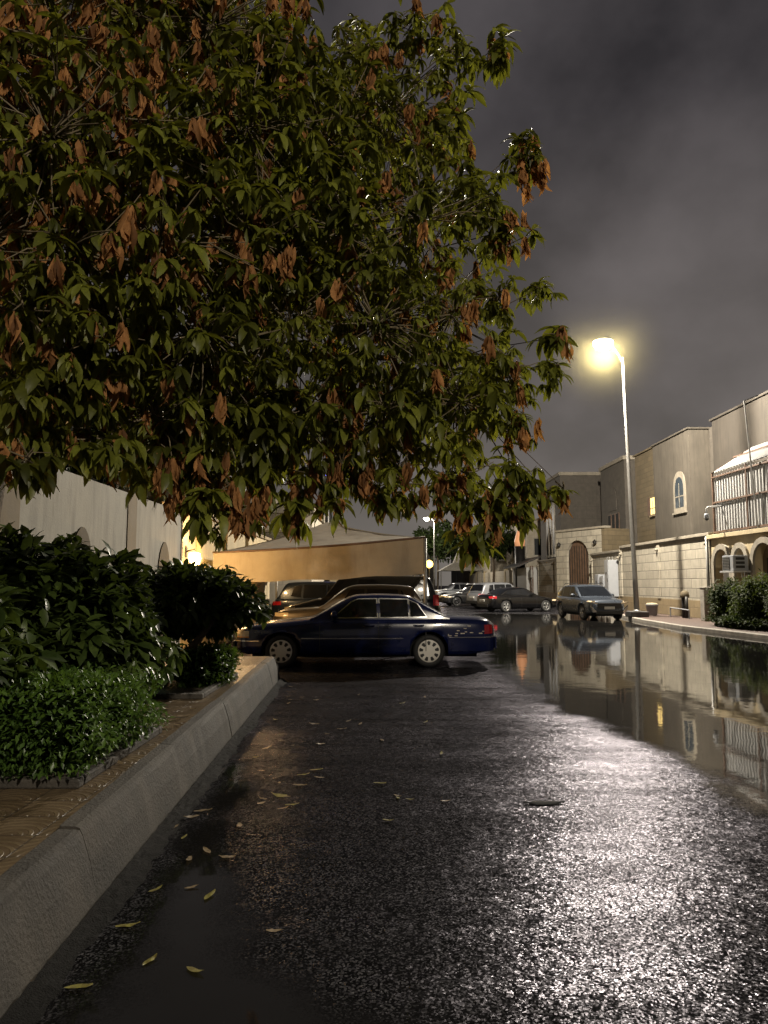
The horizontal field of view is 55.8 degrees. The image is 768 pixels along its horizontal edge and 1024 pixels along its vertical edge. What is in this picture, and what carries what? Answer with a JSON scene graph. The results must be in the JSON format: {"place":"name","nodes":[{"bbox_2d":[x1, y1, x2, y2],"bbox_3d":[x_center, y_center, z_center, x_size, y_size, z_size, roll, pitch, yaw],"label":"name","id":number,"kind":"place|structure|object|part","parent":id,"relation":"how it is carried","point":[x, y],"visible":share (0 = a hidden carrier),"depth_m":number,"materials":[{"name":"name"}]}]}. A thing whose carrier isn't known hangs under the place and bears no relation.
{"place":"outdoors","nodes":[
{"label":"outdoors","id":0,"kind":"place"},
{"bbox_2d":[0,656,267,875],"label":"pavement","id":1,"kind":"structure","parent":0,"point":[30,819],"depth_m":4.39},
{"bbox_2d":[0,726,161,788],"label":"planter bed","id":2,"kind":"object","parent":1,"relation":"on","point":[53,781],"visible":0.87,"depth_m":4.74,"materials":[{"name":"stone"}]},
{"bbox_2d":[0,574,66,691],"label":"shrub","id":3,"kind":"object","parent":2,"relation":"on","point":[42,659],"visible":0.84,"depth_m":5.06,"materials":[{"name":"green plant"}]},
{"bbox_2d":[0,658,173,780],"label":"clipped hedge","id":4,"kind":"object","parent":2,"relation":"on","point":[61,716],"visible":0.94,"depth_m":4.84,"materials":[{"name":"green plant"}]},
{"bbox_2d":[0,521,191,698],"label":"shrub","id":5,"kind":"object","parent":1,"relation":"on","point":[78,609],"visible":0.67,"depth_m":6.46,"materials":[{"name":"green plant"}]},
{"bbox_2d":[146,672,237,698],"bbox_3d":[-2.992,2.168,9.126,1.916,0.060,2.000,0,-6,0],"label":"planter bed","id":6,"kind":"object","parent":1,"relation":"on","point":[176,692],"visible":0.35,"depth_m":8.51,"materials":[{"name":"stone"}]},
{"bbox_2d":[167,640,242,688],"bbox_3d":[-2.329,1.957,9.356,0.929,0.614,1.504,0,-6,0],"label":"clipped hedge","id":7,"kind":"object","parent":6,"relation":"on","point":[209,664],"visible":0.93,"depth_m":8.91,"materials":[{"name":"green plant"}]},
{"bbox_2d":[123,557,272,686],"bbox_3d":[-2.602,1.449,9.817,2.394,1.680,2.251,0,-6,0],"label":"leaning shrub","id":8,"kind":"object","parent":1,"relation":"on","point":[197,603],"visible":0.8,"depth_m":9.28,"materials":[{"name":"green plant"}]},
{"bbox_2d":[0,0,578,575],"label":"overhanging tree","id":9,"kind":"object","parent":1,"relation":"on","point":[280,202],"visible":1,"depth_m":6.05,"materials":[{"name":"green plant"}]},
{"bbox_2d":[147,496,271,650],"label":"villa wall","id":10,"kind":"structure","parent":0,"point":[206,551],"depth_m":19.24,"materials":[{"name":"white paint"}]},
{"bbox_2d":[185,546,200,564],"bbox_3d":[-4.282,0.979,16.282,0.351,0.442,0.279,0,-6,0],"label":"wall lamp","id":11,"kind":"object","parent":10,"relation":"attached to","point":[194,556],"visible":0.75,"depth_m":16.20,"materials":[{"name":"glass"}]},
{"bbox_2d":[2,0,767,585],"label":"sky","id":12,"kind":"structure","parent":0,"point":[650,117],"materials":[{"name":"grey"}]},
{"bbox_2d":[5,586,767,1023],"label":"road","id":13,"kind":"structure","parent":0,"point":[627,882],"depth_m":4.43,"materials":[{"name":"black asphalt"}]},
{"bbox_2d":[11,306,129,488],"bbox_3d":[-7.048,-0.364,13.758,5.643,6.817,5.117,2,-6,-20],"label":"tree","id":14,"kind":"object","parent":13,"relation":"on","point":[71,469],"visible":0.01,"depth_m":13.37,"materials":[{"name":"green plant"}]},
{"bbox_2d":[0,461,182,646],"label":"boundary wall","id":15,"kind":"structure","parent":13,"relation":"on","point":[95,513],"depth_m":10.29,"materials":[{"name":"paint"}]},
{"bbox_2d":[65,465,167,501],"bbox_3d":[-5.077,0.989,13.232,2.635,4.011,2.809,0,-6,0],"label":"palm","id":16,"kind":"object","parent":13,"relation":"on","point":[116,486],"visible":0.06,"depth_m":13.23,"materials":[{"name":"green plant"}]},
{"bbox_2d":[0,656,279,1019],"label":"kerb","id":17,"kind":"structure","parent":13,"relation":"on","point":[55,886],"depth_m":4.05,"materials":[{"name":"concrete"}]},
{"bbox_2d":[0,678,288,1023],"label":"asphalt seam","id":18,"kind":"object","parent":13,"relation":"on","point":[41,991],"visible":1,"depth_m":3.88,"materials":[{"name":"black asphalt"}]},
{"bbox_2d":[66,410,246,515],"bbox_3d":[-9.000,-0.402,27.771,5.800,9.600,11.600,0,-6,0],"label":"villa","id":19,"kind":"object","parent":13,"relation":"on","point":[167,493],"depth_m":22.16,"materials":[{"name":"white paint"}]},
{"bbox_2d":[46,764,399,1023],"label":"kerbside puddle","id":20,"kind":"object","parent":13,"relation":"on","point":[165,986],"visible":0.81,"depth_m":3.17,"materials":[{"name":"black liquid"}]},
{"bbox_2d":[64,983,92,987],"bbox_3d":[-1.282,1.987,3.050,0.117,0.016,0.041,0,-6,-5],"label":"fallen leaf","id":21,"kind":"object","parent":20,"relation":"on","point":[79,985],"visible":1,"depth_m":3.04,"materials":[{"name":"yellow plant"}]},
{"bbox_2d":[115,921,139,926],"bbox_3d":[-1.269,2.040,3.594,0.118,0.017,0.039,0,-6,-3],"label":"fallen leaf","id":22,"kind":"object","parent":20,"relation":"on","point":[126,925],"visible":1,"depth_m":3.59,"materials":[{"name":"yellow plant"}]},
{"bbox_2d":[143,953,156,964],"bbox_3d":[-1.053,2.011,3.264,0.030,0.013,0.091,-3,-7,32],"label":"fallen leaf","id":23,"kind":"object","parent":20,"relation":"on","point":[149,959],"visible":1,"depth_m":3.26,"materials":[{"name":"yellow plant"}]},
{"bbox_2d":[187,966,201,971],"bbox_3d":[-0.829,2.001,3.176,0.099,0.014,0.036,-3,-6,25],"label":"fallen leaf","id":24,"kind":"object","parent":20,"relation":"on","point":[192,969],"visible":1,"depth_m":3.18,"materials":[{"name":"yellow plant"}]},
{"bbox_2d":[203,847,210,852],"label":"fallen leaf","id":25,"kind":"object","parent":20,"relation":"on","point":[205,849],"visible":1,"depth_m":4.60,"materials":[{"name":"beige plant"}]},
{"bbox_2d":[204,889,215,899],"bbox_3d":[-0.950,2.074,3.938,0.038,0.015,0.108,-1,-6,15],"label":"fallen leaf","id":26,"kind":"object","parent":20,"relation":"on","point":[211,893],"visible":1,"depth_m":3.94,"materials":[{"name":"yellow plant"}]},
{"bbox_2d":[219,855,234,857],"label":"fallen leaf","id":27,"kind":"object","parent":20,"relation":"on","point":[225,856],"visible":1,"depth_m":4.49,"materials":[{"name":"brown plant"}]},
{"bbox_2d":[266,929,283,931],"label":"fallen leaf","id":28,"kind":"object","parent":20,"relation":"on","point":[273,930],"visible":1,"depth_m":3.54,"materials":[{"name":"plant"}]},
{"bbox_2d":[256,505,324,617],"bbox_3d":[-6.469,2.793,39.898,6.029,5.600,8.240,0,-6,0],"label":"villa","id":29,"kind":"object","parent":13,"relation":"on","point":[281,584],"visible":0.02,"depth_m":36.04,"materials":[{"name":"paint"}]},
{"bbox_2d":[270,581,335,617],"bbox_3d":[-2.000,3.595,28.380,4.738,1.764,2.150,0,-6,-3],"label":"parked suv","id":30,"kind":"object","parent":13,"relation":"on","point":[291,593],"visible":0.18,"depth_m":27.57,"materials":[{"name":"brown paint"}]},
{"bbox_3d":[-3.326,3.015,27.572,0.420,0.460,0.106,0,-6,-3],"label":"window","id":31,"kind":"part","parent":30,"relation":"part of","materials":[{"name":"black glass"}]},
{"bbox_3d":[-2.637,3.018,27.605,0.880,0.500,0.117,0,-6,-3],"label":"window","id":32,"kind":"part","parent":30,"relation":"part of","materials":[{"name":"black glass"}]},
{"bbox_2d":[212,522,426,643],"bbox_3d":[-1.385,2.195,23.243,5.859,3.551,10.397,0,-6,0],"label":"carport","id":33,"kind":"object","parent":13,"relation":"on","point":[350,553],"visible":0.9,"depth_m":18.17,"materials":[{"name":"beige fabric"}]},
{"bbox_2d":[324,510,329,580],"bbox_3d":[-2.810,1.627,36.965,0.500,7.350,0.424,0,-6,0],"label":"mast","id":34,"kind":"object","parent":13,"relation":"on","point":[327,519],"visible":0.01,"depth_m":37.06,"materials":[{"name":"metal"}]},
{"bbox_2d":[272,584,421,619],"bbox_3d":[-0.850,2.868,20.423,4.488,1.664,2.097,0,-6,-2],"label":"parked suv","id":35,"kind":"object","parent":13,"relation":"on","point":[350,591],"visible":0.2,"depth_m":19.77,"materials":[{"name":"metal"}]},
{"bbox_3d":[-0.858,2.336,19.691,0.720,0.480,0.111,0,-6,-2],"label":"window","id":36,"kind":"part","parent":35,"relation":"part of","materials":[{"name":"black glass"}]},
{"bbox_3d":[-0.019,2.339,19.722,0.880,0.480,0.113,0,-6,-2],"label":"window","id":37,"kind":"part","parent":35,"relation":"part of","materials":[{"name":"black glass"}]},
{"bbox_2d":[284,576,440,611],"bbox_3d":[-0.750,3.165,25.016,5.388,1.964,2.257,0,-6,1],"label":"parked suv","id":38,"kind":"object","parent":13,"relation":"on","point":[415,583],"visible":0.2,"depth_m":24.23,"materials":[{"name":"black paint"}]},
{"bbox_3d":[-1.250,2.556,24.209,0.720,0.620,0.094,0,-6,1],"label":"window","id":39,"kind":"part","parent":38,"relation":"part of","materials":[{"name":"black glass"}]},
{"bbox_3d":[-0.410,2.555,24.194,0.880,0.620,0.094,0,-6,1],"label":"window","id":40,"kind":"part","parent":38,"relation":"part of","materials":[{"name":"black glass"}]},
{"bbox_3d":[0.790,2.554,24.190,1.439,0.580,0.088,0,-6,0],"label":"window","id":41,"kind":"part","parent":38,"relation":"part of","materials":[{"name":"black glass"}]},
{"bbox_2d":[233,593,496,667],"bbox_3d":[-0.394,2.491,15.587,5.406,1.473,2.223,0,-6,-1],"label":"parked car","id":42,"kind":"object","parent":13,"relation":"on","point":[385,625],"visible":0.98,"depth_m":14.64,"materials":[{"name":"blue paint"}]},
{"bbox_3d":[-0.582,1.960,14.789,0.880,0.365,0.108,0,-6,-1],"label":"window","id":43,"kind":"part","parent":42,"relation":"part of","materials":[{"name":"black glass"}]},
{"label":"window","id":44,"kind":"part","parent":42,"relation":"part of","materials":[{"name":"black glass"}]},
{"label":"window","id":45,"kind":"part","parent":42,"relation":"part of","materials":[{"name":"black glass"}]},
{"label":"rear window","id":46,"kind":"part","parent":42,"relation":"part of","materials":[{"name":"black glass"}]},
{"bbox_2d":[423,516,435,589],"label":"street lamp","id":47,"kind":"object","parent":13,"relation":"on","point":[426,518],"visible":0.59,"depth_m":87.87,"materials":[{"name":"metal"}]},
{"bbox_2d":[427,560,432,577],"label":"post lamp","id":48,"kind":"object","parent":13,"relation":"on","point":[429,564],"visible":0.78,"depth_m":57.66,"materials":[{"name":"glass"}]},
{"bbox_2d":[412,519,462,589],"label":"tree","id":49,"kind":"object","parent":13,"relation":"on","point":[440,552],"visible":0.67,"depth_m":96.81,"materials":[{"name":"green plant"}]},
{"bbox_2d":[435,583,468,595],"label":"parked suv","id":50,"kind":"object","parent":13,"relation":"on","point":[452,588],"visible":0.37,"depth_m":70.76,"materials":[{"name":"silver metal"}]},
{"bbox_2d":[439,586,471,605],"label":"parked car","id":51,"kind":"object","parent":13,"relation":"on","point":[458,598],"visible":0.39,"depth_m":53.04,"materials":[{"name":"grey paint"}]},
{"bbox_2d":[438,549,482,589],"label":"tent","id":52,"kind":"object","parent":13,"relation":"on","point":[454,566],"visible":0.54,"depth_m":78.17,"materials":[{"name":"fabric"}]},
{"bbox_2d":[466,582,513,608],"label":"parked suv","id":53,"kind":"object","parent":13,"relation":"on","point":[476,590],"visible":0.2,"depth_m":46.91,"materials":[{"name":"silver metal"}]},
{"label":"rear window","id":54,"kind":"part","parent":53,"relation":"part of","materials":[{"name":"black glass"}]},
{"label":"window","id":55,"kind":"part","parent":53,"relation":"part of","materials":[{"name":"black glass"}]},
{"bbox_2d":[469,569,511,583],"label":"boundary wall","id":56,"kind":"structure","parent":13,"relation":"on","point":[505,576],"depth_m":86.24,"materials":[{"name":"beige paint"}]},
{"bbox_2d":[485,527,514,581],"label":"tree","id":57,"kind":"object","parent":13,"relation":"on","point":[505,546],"visible":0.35,"depth_m":82.88,"materials":[{"name":"green plant"}]},
{"bbox_2d":[477,587,555,611],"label":"parked car","id":58,"kind":"object","parent":13,"relation":"on","point":[505,599],"visible":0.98,"depth_m":42.41,"materials":[{"name":"black paint"}]},
{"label":"rear window","id":59,"kind":"part","parent":58,"relation":"part of","materials":[{"name":"black glass"}]},
{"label":"window","id":60,"kind":"part","parent":58,"relation":"part of","materials":[{"name":"black glass"}]},
{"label":"window","id":61,"kind":"part","parent":58,"relation":"part of","materials":[{"name":"black glass"}]},
{"bbox_2d":[514,530,524,586],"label":"lantern tower","id":62,"kind":"structure","parent":13,"relation":"on","point":[519,554],"depth_m":71.58,"materials":[{"name":"paint"}]},
{"bbox_2d":[523,801,564,804],"bbox_3d":[1.238,2.243,5.608,0.330,0.009,0.106,0,-6,-4],"label":"rubber scrap","id":63,"kind":"object","parent":13,"relation":"on","point":[543,802],"visible":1,"depth_m":5.59,"materials":[{"name":"black rubber"}]},
{"bbox_2d":[541,472,601,559],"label":"house","id":64,"kind":"structure","parent":13,"relation":"on","point":[584,507],"depth_m":64.32,"materials":[{"name":"paint"}]},
{"bbox_2d":[546,518,549,557],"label":"window","id":65,"kind":"structure","parent":64,"relation":"in","point":[547,520],"depth_m":68.95,"materials":[{"name":"glass"}]},
{"bbox_2d":[549,507,552,557],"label":"window","id":66,"kind":"structure","parent":64,"relation":"in","point":[550,521],"depth_m":67.71,"materials":[{"name":"paint"}]},
{"bbox_2d":[552,502,555,556],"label":"window","id":67,"kind":"structure","parent":64,"relation":"in","point":[553,505],"depth_m":66.50,"materials":[{"name":"glass"}]},
{"bbox_2d":[473,613,767,818],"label":"puddle","id":68,"kind":"object","parent":13,"relation":"on","point":[697,698],"visible":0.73,"depth_m":12.39,"materials":[{"name":"black liquid"}]},
{"bbox_2d":[556,583,627,619],"bbox_3d":[9.815,4.260,34.847,2.150,1.697,4.744,1,-6,-7],"label":"parked suv","id":69,"kind":"object","parent":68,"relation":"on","point":[583,601],"visible":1,"depth_m":33.86,"materials":[{"name":"grey paint"}]},
{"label":"window","id":70,"kind":"part","parent":69,"relation":"part of","materials":[{"name":"black glass"}]},
{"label":"window","id":71,"kind":"part","parent":69,"relation":"part of","materials":[{"name":"black glass"}]},
{"bbox_2d":[650,427,712,539],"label":"house","id":72,"kind":"structure","parent":13,"relation":"on","point":[682,481],"depth_m":41.17,"materials":[{"name":"paint"}]},
{"bbox_2d":[672,471,686,514],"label":"window","id":73,"kind":"structure","parent":72,"relation":"in","point":[679,484],"depth_m":41.59,"materials":[{"name":"stone"}]},
{"bbox_2d":[622,614,767,638],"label":"kerb","id":74,"kind":"structure","parent":13,"relation":"on","point":[735,633],"depth_m":25.41,"materials":[{"name":"concrete"}]},
{"bbox_2d":[408,554,433,585],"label":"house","id":75,"kind":"structure","parent":0,"point":[431,573],"depth_m":149.48,"materials":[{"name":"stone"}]},
{"bbox_2d":[451,535,475,583],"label":"house","id":76,"kind":"structure","parent":0,"point":[458,577],"depth_m":115.28,"materials":[{"name":"stone"}]},
{"bbox_2d":[476,552,510,572],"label":"house","id":77,"kind":"structure","parent":0,"point":[501,564],"depth_m":89.82,"materials":[{"name":"paint"}]},
{"bbox_2d":[510,518,540,584],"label":"house","id":78,"kind":"structure","parent":0,"point":[532,547],"depth_m":76.08,"materials":[{"name":"paint"}]},
{"bbox_2d":[533,538,540,556],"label":"window","id":79,"kind":"structure","parent":78,"relation":"in","point":[536,547],"depth_m":75.95,"materials":[{"name":"glass"}]},
{"bbox_2d":[529,566,533,592],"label":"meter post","id":80,"kind":"object","parent":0,"point":[532,582],"visible":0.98,"depth_m":65.37,"materials":[{"name":"grey metal"}]},
{"bbox_2d":[536,558,556,598],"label":"boundary wall","id":81,"kind":"structure","parent":0,"point":[547,577],"depth_m":62.55,"materials":[{"name":"brown stone"}]},
{"bbox_2d":[599,455,637,543],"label":"house","id":82,"kind":"structure","parent":0,"point":[614,498],"depth_m":54.67,"materials":[{"name":"paint"}]},
{"bbox_2d":[608,515,611,527],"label":"window","id":83,"kind":"structure","parent":82,"relation":"in","point":[609,516],"depth_m":56.43,"materials":[{"name":"black glass"}]},
{"bbox_2d":[612,514,615,527],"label":"window","id":84,"kind":"structure","parent":82,"relation":"in","point":[613,515],"depth_m":55.44,"materials":[{"name":"black glass"}]},
{"bbox_2d":[616,512,619,527],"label":"window","id":85,"kind":"structure","parent":82,"relation":"in","point":[617,514],"depth_m":54.49,"materials":[{"name":"brown glass"}]},
{"bbox_2d":[632,447,655,542],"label":"house","id":86,"kind":"structure","parent":0,"point":[645,501],"depth_m":48.12,"materials":[{"name":"beige stone"}]},
{"bbox_2d":[649,497,654,516],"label":"window","id":87,"kind":"structure","parent":86,"relation":"in","point":[652,503],"depth_m":46.69,"materials":[{"name":"yellow glass"}]},
{"bbox_2d":[623,610,767,633],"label":"pavement","id":88,"kind":"structure","parent":0,"point":[691,621],"depth_m":28.91,"materials":[{"name":"beige concrete"}]},
{"bbox_2d":[503,556,540,594],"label":"metal shed","id":89,"kind":"structure","parent":88,"relation":"on","point":[523,579],"depth_m":67.16,"materials":[{"name":"grey metal"}]},
{"bbox_2d":[554,525,629,595],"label":"gate portal","id":90,"kind":"object","parent":88,"relation":"on","point":[576,548],"visible":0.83,"depth_m":51.59,"materials":[{"name":"white stone"}]},
{"bbox_2d":[595,574,604,584],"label":"electric cabinet","id":91,"kind":"object","parent":88,"relation":"on","point":[597,578],"visible":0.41,"depth_m":45.73,"materials":[{"name":"white metal"}]},
{"bbox_2d":[599,576,604,586],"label":"electric cabinet","id":92,"kind":"object","parent":88,"relation":"on","point":[601,579],"visible":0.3,"depth_m":44.68,"materials":[{"name":"white metal"}]},
{"bbox_2d":[590,549,621,599],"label":"boundary wall","id":93,"kind":"structure","parent":88,"relation":"on","point":[597,562],"depth_m":46.81,"materials":[{"name":"white stone"}]},
{"bbox_2d":[604,560,618,598],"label":"electric cabinet","id":94,"kind":"object","parent":88,"relation":"on","point":[611,577],"visible":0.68,"depth_m":43.57,"materials":[{"name":"white metal"}]},
{"bbox_2d":[593,337,648,616],"bbox_3d":[11.119,-1.746,34.220,2.244,13.270,0.963,1,-6,-10],"label":"street lamp","id":95,"kind":"object","parent":88,"relation":"on","point":[602,343],"visible":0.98,"depth_m":34.18,"materials":[{"name":"metal"}]},
{"bbox_2d":[645,603,658,615],"bbox_3d":[12.900,4.677,34.911,0.600,0.620,0.600,0,-6,0],"label":"bucket","id":96,"kind":"object","parent":88,"relation":"on","point":[652,609],"visible":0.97,"depth_m":34.70,"materials":[{"name":"grey concrete"}]},
{"bbox_2d":[619,532,718,617],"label":"boundary wall","id":97,"kind":"structure","parent":88,"relation":"on","point":[669,570],"depth_m":35.95,"materials":[{"name":"white stone"}]},
{"bbox_2d":[705,537,708,586],"bbox_3d":[13.980,2.844,31.322,0.092,3.570,0.092,2,-6,-22],"label":"drain pipe","id":98,"kind":"object","parent":97,"relation":"attached to","point":[707,568],"visible":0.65,"depth_m":31.35,"materials":[{"name":"metal"}]},
{"bbox_2d":[670,607,689,618],"bbox_3d":[13.350,4.553,32.763,0.059,0.448,2.158,0,-6,0],"label":"pipe rail","id":99,"kind":"object","parent":88,"relation":"on","point":[680,609],"visible":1,"depth_m":32.68,"materials":[{"name":"white metal"}]},
{"bbox_2d":[680,590,688,617],"bbox_3d":[13.550,4.149,32.651,0.397,1.230,0.404,5,-8,-44],"label":"standpipe","id":100,"kind":"object","parent":88,"relation":"on","point":[684,595],"visible":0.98,"depth_m":32.55,"materials":[{"name":"metal"}]},
{"bbox_2d":[699,587,713,620],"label":"concrete pillar","id":101,"kind":"structure","parent":88,"relation":"on","point":[704,606],"depth_m":29.82,"materials":[{"name":"beige concrete"}]},
{"bbox_2d":[703,576,745,617],"bbox_3d":[12.788,3.305,26.716,1.805,1.911,1.970,0,-6,0],"label":"bush","id":102,"kind":"object","parent":88,"relation":"on","point":[718,598],"visible":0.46,"depth_m":26.47,"materials":[{"name":"green plant"}]},
{"bbox_2d":[703,613,767,630],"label":"ground cover","id":103,"kind":"object","parent":88,"relation":"on","point":[737,621],"visible":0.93,"depth_m":24.55,"materials":[{"name":"green plant"}]},
{"bbox_2d":[706,527,767,615],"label":"arched portico","id":104,"kind":"structure","parent":88,"relation":"on","point":[752,544],"depth_m":29.14,"materials":[{"name":"stone"}]},
{"bbox_2d":[720,555,750,582],"bbox_3d":[13.767,2.310,28.433,0.700,1.203,1.050,0,-6,-2],"label":"ac unit","id":105,"kind":"object","parent":104,"relation":"attached to","point":[735,563],"visible":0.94,"depth_m":28.04,"materials":[{"name":"white plastic"}]},
{"bbox_2d":[711,442,767,533],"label":"corrugated shed","id":106,"kind":"structure","parent":104,"relation":"on","point":[732,490],"depth_m":29.17,"materials":[{"name":"white paint"}]},
{"bbox_2d":[704,505,722,520],"bbox_3d":[13.983,0.030,30.516,1.105,0.688,0.197,1,-6,-9],"label":"security camera","id":107,"kind":"object","parent":106,"relation":"attached to","point":[706,516],"visible":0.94,"depth_m":30.42,"materials":[{"name":"white paint"}]},
{"bbox_2d":[743,395,758,527],"bbox_3d":[14.171,-1.915,27.799,0.548,5.221,0.110,-1,-6,11],"label":"antenna pole","id":108,"kind":"object","parent":104,"relation":"on","point":[750,460],"visible":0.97,"depth_m":27.80,"materials":[{"name":"metal"}]},
{"bbox_2d":[725,568,767,618],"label":"bush","id":109,"kind":"object","parent":88,"relation":"on","point":[749,598],"visible":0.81,"depth_m":24.71,"materials":[{"name":"green plant"}]},
{"bbox_2d":[761,585,767,621],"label":"bush","id":110,"kind":"object","parent":88,"relation":"on","point":[766,604],"visible":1,"depth_m":23.18,"materials":[{"name":"green plant"}]},
{"bbox_2d":[709,390,767,583],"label":"house","id":111,"kind":"structure","parent":0,"point":[728,440],"depth_m":37.24,"materials":[{"name":"beige paint"}]}
]}

